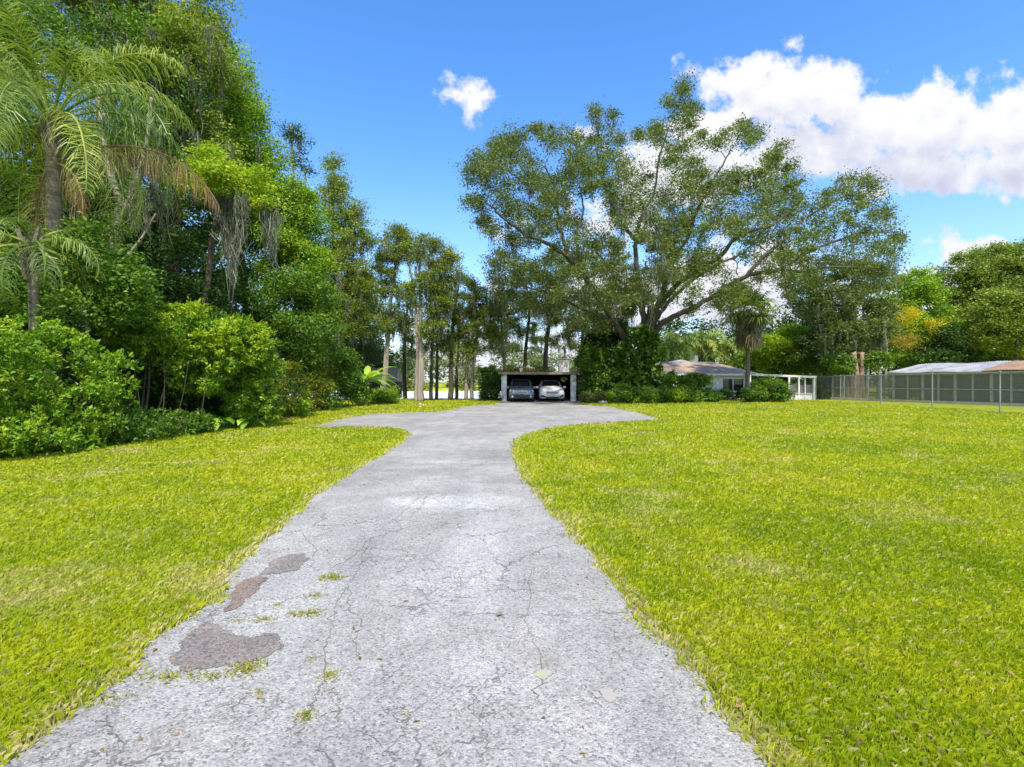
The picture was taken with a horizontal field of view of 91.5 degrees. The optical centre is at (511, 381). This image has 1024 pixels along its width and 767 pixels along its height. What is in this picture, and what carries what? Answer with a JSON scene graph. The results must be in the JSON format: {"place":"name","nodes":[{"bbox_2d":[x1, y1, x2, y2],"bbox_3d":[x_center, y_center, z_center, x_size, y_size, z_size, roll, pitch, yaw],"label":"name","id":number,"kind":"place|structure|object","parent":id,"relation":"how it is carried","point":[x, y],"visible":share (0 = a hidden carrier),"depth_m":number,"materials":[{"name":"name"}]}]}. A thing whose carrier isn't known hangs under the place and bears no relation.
{"place":"outdoors","nodes":[
{"label":"outdoors","id":0,"kind":"place"},
{"bbox_2d":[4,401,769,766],"bbox_3d":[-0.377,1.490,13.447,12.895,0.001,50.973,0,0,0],"label":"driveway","id":1,"kind":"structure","parent":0,"point":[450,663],"depth_m":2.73,"materials":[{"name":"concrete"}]},
{"bbox_2d":[73,689,147,707],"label":"weed tuft","id":2,"kind":"object","parent":1,"relation":"on","point":[107,696],"visible":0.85,"depth_m":2.34,"materials":[{"name":"green plant"}]},
{"bbox_2d":[119,665,225,685],"bbox_3d":[-1.704,1.472,2.517,0.543,0.037,0.177,0,0,0],"label":"weed tuft","id":3,"kind":"object","parent":1,"relation":"on","point":[171,676],"visible":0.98,"depth_m":2.51,"materials":[{"name":"green plant"}]},
{"bbox_2d":[182,667,245,681],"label":"weed tuft","id":4,"kind":"object","parent":1,"relation":"on","point":[218,673],"visible":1,"depth_m":2.52,"materials":[{"name":"green plant"}]},
{"bbox_2d":[169,621,283,670],"bbox_3d":[-1.640,1.486,2.788,0.687,0.001,0.461,0,0,18],"label":"asphalt patch","id":5,"kind":"object","parent":1,"relation":"on","point":[207,644],"visible":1,"depth_m":2.79,"materials":[{"name":"grey asphalt"}]},
{"bbox_2d":[223,575,266,611],"bbox_3d":[-1.901,1.486,3.520,0.194,0.001,0.619,0,0,-9],"label":"asphalt patch","id":6,"kind":"object","parent":1,"relation":"on","point":[248,587],"visible":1,"depth_m":3.55,"materials":[{"name":"grey asphalt"}]},
{"bbox_2d":[225,656,268,677],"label":"weed tuft","id":7,"kind":"object","parent":1,"relation":"on","point":[247,666],"visible":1,"depth_m":2.59,"materials":[{"name":"green plant"}]},
{"bbox_2d":[252,614,278,623],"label":"weed tuft","id":8,"kind":"object","parent":1,"relation":"on","point":[265,618],"visible":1,"depth_m":3.12,"materials":[{"name":"green plant"}]},
{"bbox_2d":[260,554,309,573],"bbox_3d":[-1.844,1.486,4.077,0.319,0.001,0.468,0,0,0],"label":"asphalt patch","id":9,"kind":"object","parent":1,"relation":"on","point":[288,562],"visible":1,"depth_m":4.08,"materials":[{"name":"grey asphalt"}]},
{"bbox_2d":[292,703,318,722],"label":"weed tuft","id":10,"kind":"object","parent":1,"relation":"on","point":[306,713],"visible":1,"depth_m":2.22,"materials":[{"name":"green plant"}]},
{"bbox_2d":[295,608,325,618],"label":"weed tuft","id":11,"kind":"object","parent":1,"relation":"on","point":[308,611],"visible":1,"depth_m":3.20,"materials":[{"name":"green plant"}]},
{"bbox_2d":[303,593,325,599],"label":"weed tuft","id":12,"kind":"object","parent":1,"relation":"on","point":[314,595],"visible":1,"depth_m":3.47,"materials":[{"name":"green plant"}]},
{"bbox_2d":[315,667,342,681],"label":"weed tuft","id":13,"kind":"object","parent":1,"relation":"on","point":[328,675],"visible":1,"depth_m":2.53,"materials":[{"name":"green plant"}]},
{"bbox_2d":[317,571,346,580],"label":"weed tuft","id":14,"kind":"object","parent":1,"relation":"on","point":[333,576],"visible":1,"depth_m":3.80,"materials":[{"name":"green plant"}]},
{"bbox_2d":[230,497,543,735],"bbox_3d":[-0.901,1.487,4.266,1.864,0.001,4.290,0,0,-16],"label":"driveway crack","id":15,"kind":"object","parent":1,"relation":"on","point":[357,635],"visible":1,"depth_m":2.80,"materials":[{"name":"grey"}]},
{"bbox_2d":[0,428,1019,766],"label":"fallen leaves","id":16,"kind":"object","parent":1,"relation":"on","point":[514,626],"visible":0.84,"depth_m":2.67,"materials":[{"name":"brown plant"}]},
{"bbox_2d":[535,669,551,679],"bbox_3d":[0.158,1.486,2.540,0.074,0.001,0.089,0,0,34],"label":"driveway stain","id":17,"kind":"object","parent":1,"relation":"on","point":[543,674],"visible":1,"depth_m":2.54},
{"bbox_2d":[592,691,600,697],"bbox_3d":[0.402,1.486,2.369,0.039,0.001,0.052,0,0,0],"label":"driveway stain","id":18,"kind":"object","parent":1,"relation":"on","point":[597,694],"visible":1,"depth_m":2.38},
{"bbox_2d":[599,688,616,701],"bbox_3d":[0.456,1.486,2.366,0.077,0.001,0.109,0,0,0],"label":"driveway stain","id":19,"kind":"object","parent":1,"relation":"on","point":[608,694],"visible":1,"depth_m":2.37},
{"bbox_2d":[290,391,499,398],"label":"lake","id":20,"kind":"structure","parent":0,"point":[441,394],"depth_m":89.74,"materials":[{"name":"white liquid"}]},
{"bbox_2d":[0,382,1023,766],"bbox_3d":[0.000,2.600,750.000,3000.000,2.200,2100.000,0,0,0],"label":"lawn","id":21,"kind":"structure","parent":0,"point":[442,386],"depth_m":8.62,"materials":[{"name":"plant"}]},
{"bbox_2d":[0,5,105,400],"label":"broadleaf tree","id":22,"kind":"object","parent":21,"relation":"on","point":[9,175],"visible":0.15,"depth_m":15.97,"materials":[{"name":"green plant"}]},
{"bbox_2d":[0,215,117,402],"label":"palm tree","id":23,"kind":"object","parent":21,"relation":"on","point":[29,258],"visible":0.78,"depth_m":11.40,"materials":[{"name":"green plant"}]},
{"bbox_2d":[0,313,143,458],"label":"leafy shrub","id":24,"kind":"object","parent":21,"relation":"on","point":[44,426],"visible":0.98,"depth_m":10.44,"materials":[{"name":"green plant"}]},
{"bbox_2d":[0,211,171,417],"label":"broadleaf tree","id":25,"kind":"object","parent":21,"relation":"on","point":[120,272],"visible":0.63,"depth_m":12.31,"materials":[{"name":"green plant"}]},
{"bbox_2d":[0,0,220,402],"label":"palm tree","id":26,"kind":"object","parent":21,"relation":"on","point":[54,125],"visible":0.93,"depth_m":12.87,"materials":[{"name":"green plant"}]},
{"bbox_2d":[0,0,222,410],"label":"broadleaf tree","id":27,"kind":"object","parent":21,"relation":"on","point":[57,22],"visible":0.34,"depth_m":18.41,"materials":[{"name":"green plant"}]},
{"bbox_2d":[4,156,261,403],"bbox_3d":[-13.683,-3.497,18.172,8.669,10.044,8.038,0,0,0],"label":"broadleaf tree","id":28,"kind":"object","parent":21,"relation":"on","point":[184,242],"visible":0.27,"depth_m":18.37,"materials":[{"name":"green plant"}]},
{"bbox_2d":[20,0,259,395],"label":"broadleaf tree","id":29,"kind":"object","parent":21,"relation":"on","point":[196,48],"visible":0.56,"depth_m":20.01,"materials":[{"name":"green plant"}]},
{"bbox_2d":[0,95,305,424],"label":"background wood","id":30,"kind":"object","parent":21,"relation":"on","point":[217,250],"depth_m":24.68,"materials":[{"name":"green plant"}]},
{"bbox_2d":[81,405,227,445],"bbox_3d":[-9.445,1.125,13.078,2.376,1.127,3.983,0,0,10],"label":"ground creeper","id":31,"kind":"object","parent":21,"relation":"on","point":[139,424],"visible":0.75,"depth_m":12.73,"materials":[{"name":"green plant"}]},
{"bbox_2d":[0,306,313,430],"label":"dark undergrowth","id":32,"kind":"object","parent":21,"relation":"on","point":[212,403],"visible":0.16,"depth_m":15.26,"materials":[{"name":"green plant"}]},
{"bbox_2d":[162,366,164,414],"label":"sapling stem","id":33,"kind":"object","parent":21,"relation":"on","point":[164,390],"visible":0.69,"depth_m":13.79,"materials":[{"name":"brown plant"}]},
{"bbox_2d":[175,360,188,423],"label":"sapling stem","id":34,"kind":"object","parent":21,"relation":"on","point":[183,392],"visible":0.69,"depth_m":13.59,"materials":[{"name":"brown plant"}]},
{"bbox_2d":[90,283,286,429],"bbox_3d":[-10.659,-0.873,15.831,6.972,4.827,4.620,0,0,39],"label":"arching shrub","id":35,"kind":"object","parent":21,"relation":"on","point":[171,341],"visible":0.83,"depth_m":14.47,"materials":[{"name":"green plant"}]},
{"bbox_2d":[201,356,206,412],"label":"sapling stem","id":36,"kind":"object","parent":21,"relation":"on","point":[204,390],"visible":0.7,"depth_m":14.19,"materials":[{"name":"brown plant"}]},
{"bbox_2d":[162,138,299,367],"bbox_3d":[-9.895,-3.576,17.320,4.769,10.206,3.393,0,0,41],"label":"broadleaf tree","id":37,"kind":"object","parent":21,"relation":"on","point":[216,172],"visible":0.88,"depth_m":16.85,"materials":[{"name":"green plant"}]},
{"bbox_2d":[123,180,289,303],"bbox_3d":[-10.278,-4.540,16.981,5.236,4.367,1.714,0,0,0],"label":"spanish moss","id":38,"kind":"object","parent":37,"relation":"hanging from","point":[232,223],"visible":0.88,"depth_m":16.84,"materials":[{"name":"grey plant"}]},
{"bbox_2d":[211,413,257,430],"bbox_3d":[-9.196,1.266,15.368,1.850,0.495,1.843,0,0,7],"label":"elephant ear","id":39,"kind":"object","parent":21,"relation":"on","point":[227,418],"visible":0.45,"depth_m":15.17},
{"bbox_2d":[216,416,257,427],"bbox_3d":[-9.190,1.314,16.739,1.003,0.418,1.693,0,0,16],"label":"elephant ear","id":40,"kind":"object","parent":21,"relation":"on","point":[229,424],"visible":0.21,"depth_m":16.31},
{"bbox_2d":[223,415,273,428],"bbox_3d":[-8.359,1.306,15.912,1.159,0.411,1.574,0,0,24],"label":"elephant ear","id":41,"kind":"object","parent":21,"relation":"on","point":[242,423],"visible":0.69,"depth_m":15.55},
{"bbox_2d":[184,36,346,335],"bbox_3d":[-12.814,-7.880,25.110,8.131,18.835,6.674,0,0,-32],"label":"broadleaf tree","id":42,"kind":"object","parent":21,"relation":"on","point":[295,245],"visible":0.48,"depth_m":24.57,"materials":[{"name":"green plant"}]},
{"bbox_2d":[183,255,355,409],"bbox_3d":[-11.599,-2.225,23.841,8.078,7.528,5.469,0,0,0],"label":"broadleaf tree","id":43,"kind":"object","parent":21,"relation":"on","point":[272,312],"visible":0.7,"depth_m":23.37,"materials":[{"name":"green plant"}]},
{"bbox_2d":[264,359,317,419],"bbox_3d":[-9.372,0.362,20.020,2.856,2.579,3.514,0,0,0],"label":"shrub","id":44,"kind":"object","parent":21,"relation":"on","point":[295,408],"visible":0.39,"depth_m":20.20,"materials":[{"name":"green plant"}]},
{"bbox_2d":[272,118,323,382],"bbox_3d":[-14.982,-8.297,34.898,3.749,20.250,3.559,0,0,0],"label":"cypress tree","id":45,"kind":"object","parent":21,"relation":"on","point":[297,136],"visible":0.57,"depth_m":34.78,"materials":[{"name":"green plant"}]},
{"bbox_2d":[292,368,344,411],"bbox_3d":[-9.577,0.521,24.664,2.402,2.423,2.992,0,0,0],"label":"shrub","id":46,"kind":"object","parent":21,"relation":"on","point":[324,399],"visible":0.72,"depth_m":24.59,"materials":[{"name":"green plant"}]},
{"bbox_2d":[295,328,374,406],"bbox_3d":[-10.734,-0.902,29.561,5.027,5.163,5.294,0,0,0],"label":"shrub","id":47,"kind":"object","parent":21,"relation":"on","point":[359,394],"visible":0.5,"depth_m":28.84,"materials":[{"name":"green plant"}]},
{"bbox_2d":[275,303,415,392],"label":"background wood","id":48,"kind":"object","parent":21,"relation":"on","point":[392,364],"visible":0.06,"depth_m":51.82,"materials":[{"name":"green plant"}]},
{"bbox_2d":[307,147,388,353],"bbox_3d":[-12.895,-7.966,37.882,6.401,19.657,6.074,0,0,37],"label":"cypress tree","id":49,"kind":"object","parent":21,"relation":"on","point":[358,282],"visible":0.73,"depth_m":37.41,"materials":[{"name":"green plant"}]},
{"bbox_2d":[333,276,391,383],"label":"cypress tree","id":50,"kind":"object","parent":21,"relation":"on","point":[368,352],"visible":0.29,"depth_m":45.65,"materials":[{"name":"green plant"}]},
{"bbox_2d":[353,366,400,404],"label":"banana plant","id":51,"kind":"object","parent":21,"relation":"on","point":[369,373],"visible":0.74,"depth_m":30.93,"materials":[{"name":"green plant"}]},
{"bbox_2d":[352,386,405,404],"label":"hedge","id":52,"kind":"object","parent":21,"relation":"on","point":[383,395],"visible":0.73,"depth_m":32.60,"materials":[{"name":"green plant"}]},
{"bbox_2d":[360,368,401,397],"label":"shed","id":53,"kind":"structure","parent":21,"relation":"on","point":[394,373],"depth_m":44.67,"materials":[{"name":"grey metal"}]},
{"bbox_2d":[386,382,392,392],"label":"door","id":54,"kind":"structure","parent":53,"relation":"in","point":[390,383],"depth_m":44.11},
{"bbox_2d":[369,219,428,389],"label":"cypress tree","id":55,"kind":"object","parent":21,"relation":"on","point":[389,320],"visible":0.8,"depth_m":39.65,"materials":[{"name":"green plant"}]},
{"bbox_2d":[391,301,422,398],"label":"cypress tree","id":56,"kind":"object","parent":21,"relation":"on","point":[411,347],"visible":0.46,"depth_m":43.86,"materials":[{"name":"green plant"}]},
{"bbox_2d":[394,232,471,401],"bbox_3d":[-5.816,-4.616,36.454,5.939,12.413,4.561,0,0,0],"label":"cypress tree","id":57,"kind":"object","parent":21,"relation":"on","point":[438,284],"visible":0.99,"depth_m":36.09,"materials":[{"name":"green plant"}]},
{"bbox_2d":[409,284,458,399],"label":"cypress tree","id":58,"kind":"object","parent":21,"relation":"on","point":[431,351],"visible":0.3,"depth_m":38.85,"materials":[{"name":"green plant"}]},
{"bbox_2d":[411,301,456,399],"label":"cypress tree","id":59,"kind":"object","parent":21,"relation":"on","point":[436,382],"visible":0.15,"depth_m":39.89,"materials":[{"name":"green plant"}]},
{"bbox_2d":[440,271,488,400],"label":"cypress tree","id":60,"kind":"object","parent":21,"relation":"on","point":[457,313],"visible":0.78,"depth_m":38.54,"materials":[{"name":"green plant"}]},
{"bbox_2d":[453,302,482,399],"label":"cypress tree","id":61,"kind":"object","parent":21,"relation":"on","point":[456,385],"visible":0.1,"depth_m":40.37,"materials":[{"name":"green plant"}]},
{"bbox_2d":[66,345,895,390],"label":"treeline","id":62,"kind":"object","parent":21,"relation":"on","point":[536,360],"visible":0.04,"depth_m":125.50,"materials":[{"name":"green plant"}]},
{"bbox_2d":[462,278,509,399],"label":"cypress tree","id":63,"kind":"object","parent":21,"relation":"on","point":[486,299],"visible":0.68,"depth_m":39.24,"materials":[{"name":"green plant"}]},
{"bbox_2d":[462,296,515,399],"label":"cypress tree","id":64,"kind":"object","parent":21,"relation":"on","point":[498,316],"visible":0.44,"depth_m":39.72,"materials":[{"name":"green plant"}]},
{"bbox_2d":[475,364,504,400],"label":"clipped hedge","id":65,"kind":"object","parent":21,"relation":"on","point":[489,382],"visible":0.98,"depth_m":37.85,"materials":[{"name":"green plant"}]},
{"bbox_2d":[480,276,535,371],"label":"cypress tree","id":66,"kind":"object","parent":21,"relation":"on","point":[508,323],"visible":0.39,"depth_m":44.72,"materials":[{"name":"green plant"}]},
{"bbox_2d":[498,269,556,369],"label":"cypress tree","id":67,"kind":"object","parent":21,"relation":"on","point":[525,331],"visible":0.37,"depth_m":46.67,"materials":[{"name":"green plant"}]},
{"bbox_2d":[501,364,575,379],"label":"roof shrubs","id":68,"kind":"object","parent":21,"relation":"on","point":[529,369],"visible":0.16,"depth_m":45.54,"materials":[{"name":"green plant"}]},
{"bbox_2d":[498,372,581,400],"bbox_3d":[2.138,0.380,41.050,6.335,2.240,6.700,0,0,0],"label":"carport","id":69,"kind":"object","parent":21,"relation":"on","point":[570,391],"visible":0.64,"depth_m":38.54,"materials":[{"name":"white paint"}]},
{"bbox_2d":[506,379,535,401],"bbox_3d":[0.700,0.631,38.621,2.280,1.737,4.602,0,0,0],"label":"parked car","id":70,"kind":"object","parent":69,"relation":"on","point":[520,388],"visible":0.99,"depth_m":36.72,"materials":[{"name":"blue metal"}]},
{"bbox_2d":[536,380,565,400],"bbox_3d":[2.980,0.661,39.125,2.320,1.677,4.592,0,0,0],"label":"parked car","id":71,"kind":"object","parent":69,"relation":"on","point":[549,389],"visible":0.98,"depth_m":37.22,"materials":[{"name":"white paint"}]},
{"bbox_2d":[521,248,582,370],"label":"cypress tree","id":72,"kind":"object","parent":21,"relation":"on","point":[571,347],"visible":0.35,"depth_m":47.56,"materials":[{"name":"green plant"}]},
{"bbox_2d":[557,357,569,371],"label":"chimney stack","id":73,"kind":"object","parent":21,"relation":"on","point":[563,364],"visible":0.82,"depth_m":44.55,"materials":[{"name":"white paint"}]},
{"bbox_2d":[559,250,636,373],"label":"cypress tree","id":74,"kind":"object","parent":21,"relation":"on","point":[591,273],"visible":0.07,"depth_m":48.49,"materials":[{"name":"green plant"}]},
{"bbox_2d":[575,390,622,402],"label":"shrub","id":75,"kind":"object","parent":21,"relation":"on","point":[596,396],"visible":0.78,"depth_m":34.14,"materials":[{"name":"green plant"}]},
{"bbox_2d":[571,315,635,400],"bbox_3d":[7.279,-1.461,37.639,5.772,7.217,4.807,0,0,0],"label":"vine thicket","id":76,"kind":"object","parent":21,"relation":"on","point":[596,367],"visible":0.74,"depth_m":36.80,"materials":[{"name":"green plant"}]},
{"bbox_2d":[607,263,665,358],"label":"cypress tree","id":77,"kind":"object","parent":21,"relation":"on","point":[636,326],"visible":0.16,"depth_m":46.52,"materials":[{"name":"green plant"}]},
{"bbox_2d":[604,381,671,403],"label":"shrub","id":78,"kind":"object","parent":21,"relation":"on","point":[642,394],"visible":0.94,"depth_m":33.84,"materials":[{"name":"green plant"}]},
{"bbox_2d":[654,369,705,402],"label":"shrub","id":79,"kind":"object","parent":21,"relation":"on","point":[684,390],"visible":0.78,"depth_m":35.19,"materials":[{"name":"green plant"}]},
{"bbox_2d":[657,330,704,361],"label":"palm tree","id":80,"kind":"object","parent":21,"relation":"on","point":[679,350],"visible":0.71,"depth_m":53.25,"materials":[{"name":"green plant"}]},
{"bbox_2d":[448,66,917,387],"bbox_3d":[13.097,-10.576,36.782,35.907,24.468,23.035,0,0,0],"label":"live oak tree","id":81,"kind":"object","parent":21,"relation":"on","point":[644,339],"visible":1,"depth_m":33.07,"materials":[{"name":"green plant"}]},
{"bbox_2d":[669,356,697,361],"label":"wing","id":82,"kind":"structure","parent":21,"relation":"on","point":[695,359],"depth_m":52.65,"materials":[{"name":"white metal"}]},
{"bbox_2d":[628,362,758,398],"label":"house","id":83,"kind":"structure","parent":21,"relation":"on","point":[731,378],"depth_m":42.39,"materials":[{"name":"white paint"}]},
{"bbox_2d":[722,378,743,391],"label":"window","id":84,"kind":"structure","parent":83,"relation":"in","point":[731,383],"depth_m":42.12,"materials":[{"name":"glass"}]},
{"bbox_2d":[682,328,726,361],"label":"palm tree","id":85,"kind":"object","parent":21,"relation":"on","point":[704,337],"visible":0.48,"depth_m":54.67,"materials":[{"name":"green plant"}]},
{"bbox_2d":[692,373,726,402],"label":"shrub","id":86,"kind":"object","parent":21,"relation":"on","point":[709,394],"visible":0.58,"depth_m":35.70,"materials":[{"name":"green plant"}]},
{"bbox_2d":[699,336,743,368],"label":"palm tree","id":87,"kind":"object","parent":21,"relation":"on","point":[722,358],"visible":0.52,"depth_m":53.95,"materials":[{"name":"green plant"}]},
{"bbox_2d":[713,386,744,399],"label":"shrub","id":88,"kind":"object","parent":21,"relation":"on","point":[727,392],"visible":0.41,"depth_m":39.61,"materials":[{"name":"green plant"}]},
{"bbox_2d":[714,287,784,397],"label":"palm tree","id":89,"kind":"object","parent":21,"relation":"on","point":[746,321],"visible":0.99,"depth_m":38.34,"materials":[{"name":"green plant"}]},
{"bbox_2d":[738,375,796,401],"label":"shrub","id":90,"kind":"object","parent":21,"relation":"on","point":[770,389],"visible":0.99,"depth_m":35.28,"materials":[{"name":"green plant"}]},
{"bbox_2d":[730,320,822,379],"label":"broadleaf tree","id":91,"kind":"object","parent":21,"relation":"on","point":[779,344],"visible":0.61,"depth_m":48.50,"materials":[{"name":"green plant"}]},
{"bbox_2d":[744,373,816,399],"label":"screened porch","id":92,"kind":"object","parent":21,"relation":"on","point":[805,392],"visible":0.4,"depth_m":40.35,"materials":[{"name":"white paint"}]},
{"bbox_2d":[773,272,834,380],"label":"broadleaf tree","id":93,"kind":"object","parent":21,"relation":"on","point":[796,307],"visible":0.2,"depth_m":52.05,"materials":[{"name":"green plant"}]},
{"bbox_2d":[780,335,859,397],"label":"broadleaf tree","id":94,"kind":"object","parent":21,"relation":"on","point":[801,357],"visible":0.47,"depth_m":45.69,"materials":[{"name":"green plant"}]},
{"bbox_2d":[656,291,1005,392],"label":"background wood","id":95,"kind":"object","parent":21,"relation":"on","point":[674,328],"visible":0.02,"depth_m":65.03,"materials":[{"name":"green plant"}]},
{"bbox_2d":[793,250,910,398],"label":"broadleaf tree","id":96,"kind":"object","parent":21,"relation":"on","point":[876,330],"visible":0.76,"depth_m":44.08,"materials":[{"name":"green plant"}]},
{"bbox_2d":[790,373,918,398],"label":"fence hedge","id":97,"kind":"object","parent":21,"relation":"on","point":[809,382],"visible":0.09,"depth_m":43.24,"materials":[{"name":"green plant"}]},
{"bbox_2d":[816,349,896,397],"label":"fig tree","id":98,"kind":"object","parent":21,"relation":"on","point":[849,365],"visible":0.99,"depth_m":41.63,"materials":[{"name":"green plant"}]},
{"bbox_2d":[868,263,967,368],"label":"broadleaf tree","id":99,"kind":"object","parent":21,"relation":"on","point":[918,292],"visible":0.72,"depth_m":50.37,"materials":[{"name":"green plant"}]},
{"bbox_2d":[816,371,1023,413],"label":"chain link fence","id":100,"kind":"object","parent":21,"relation":"on","point":[932,389],"visible":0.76,"depth_m":28.01,"materials":[{"name":"metal"}]},
{"bbox_2d":[830,360,1023,406],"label":"kennel block","id":101,"kind":"structure","parent":21,"relation":"on","point":[938,369],"depth_m":34.24,"materials":[{"name":"metal"}]},
{"bbox_2d":[893,319,995,367],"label":"broadleaf tree","id":102,"kind":"object","parent":21,"relation":"on","point":[948,352],"visible":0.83,"depth_m":48.80,"materials":[{"name":"green plant"}]},
{"bbox_2d":[927,237,1023,361],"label":"broadleaf tree","id":103,"kind":"object","parent":21,"relation":"on","point":[981,271],"visible":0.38,"depth_m":54.57,"materials":[{"name":"green plant"}]},
{"bbox_2d":[953,271,1023,360],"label":"broadleaf tree","id":104,"kind":"object","parent":21,"relation":"on","point":[993,325],"visible":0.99,"depth_m":47.29,"materials":[{"name":"green plant"}]},
{"bbox_2d":[2,0,1023,381],"label":"sky","id":105,"kind":"structure","parent":0,"point":[929,94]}
]}

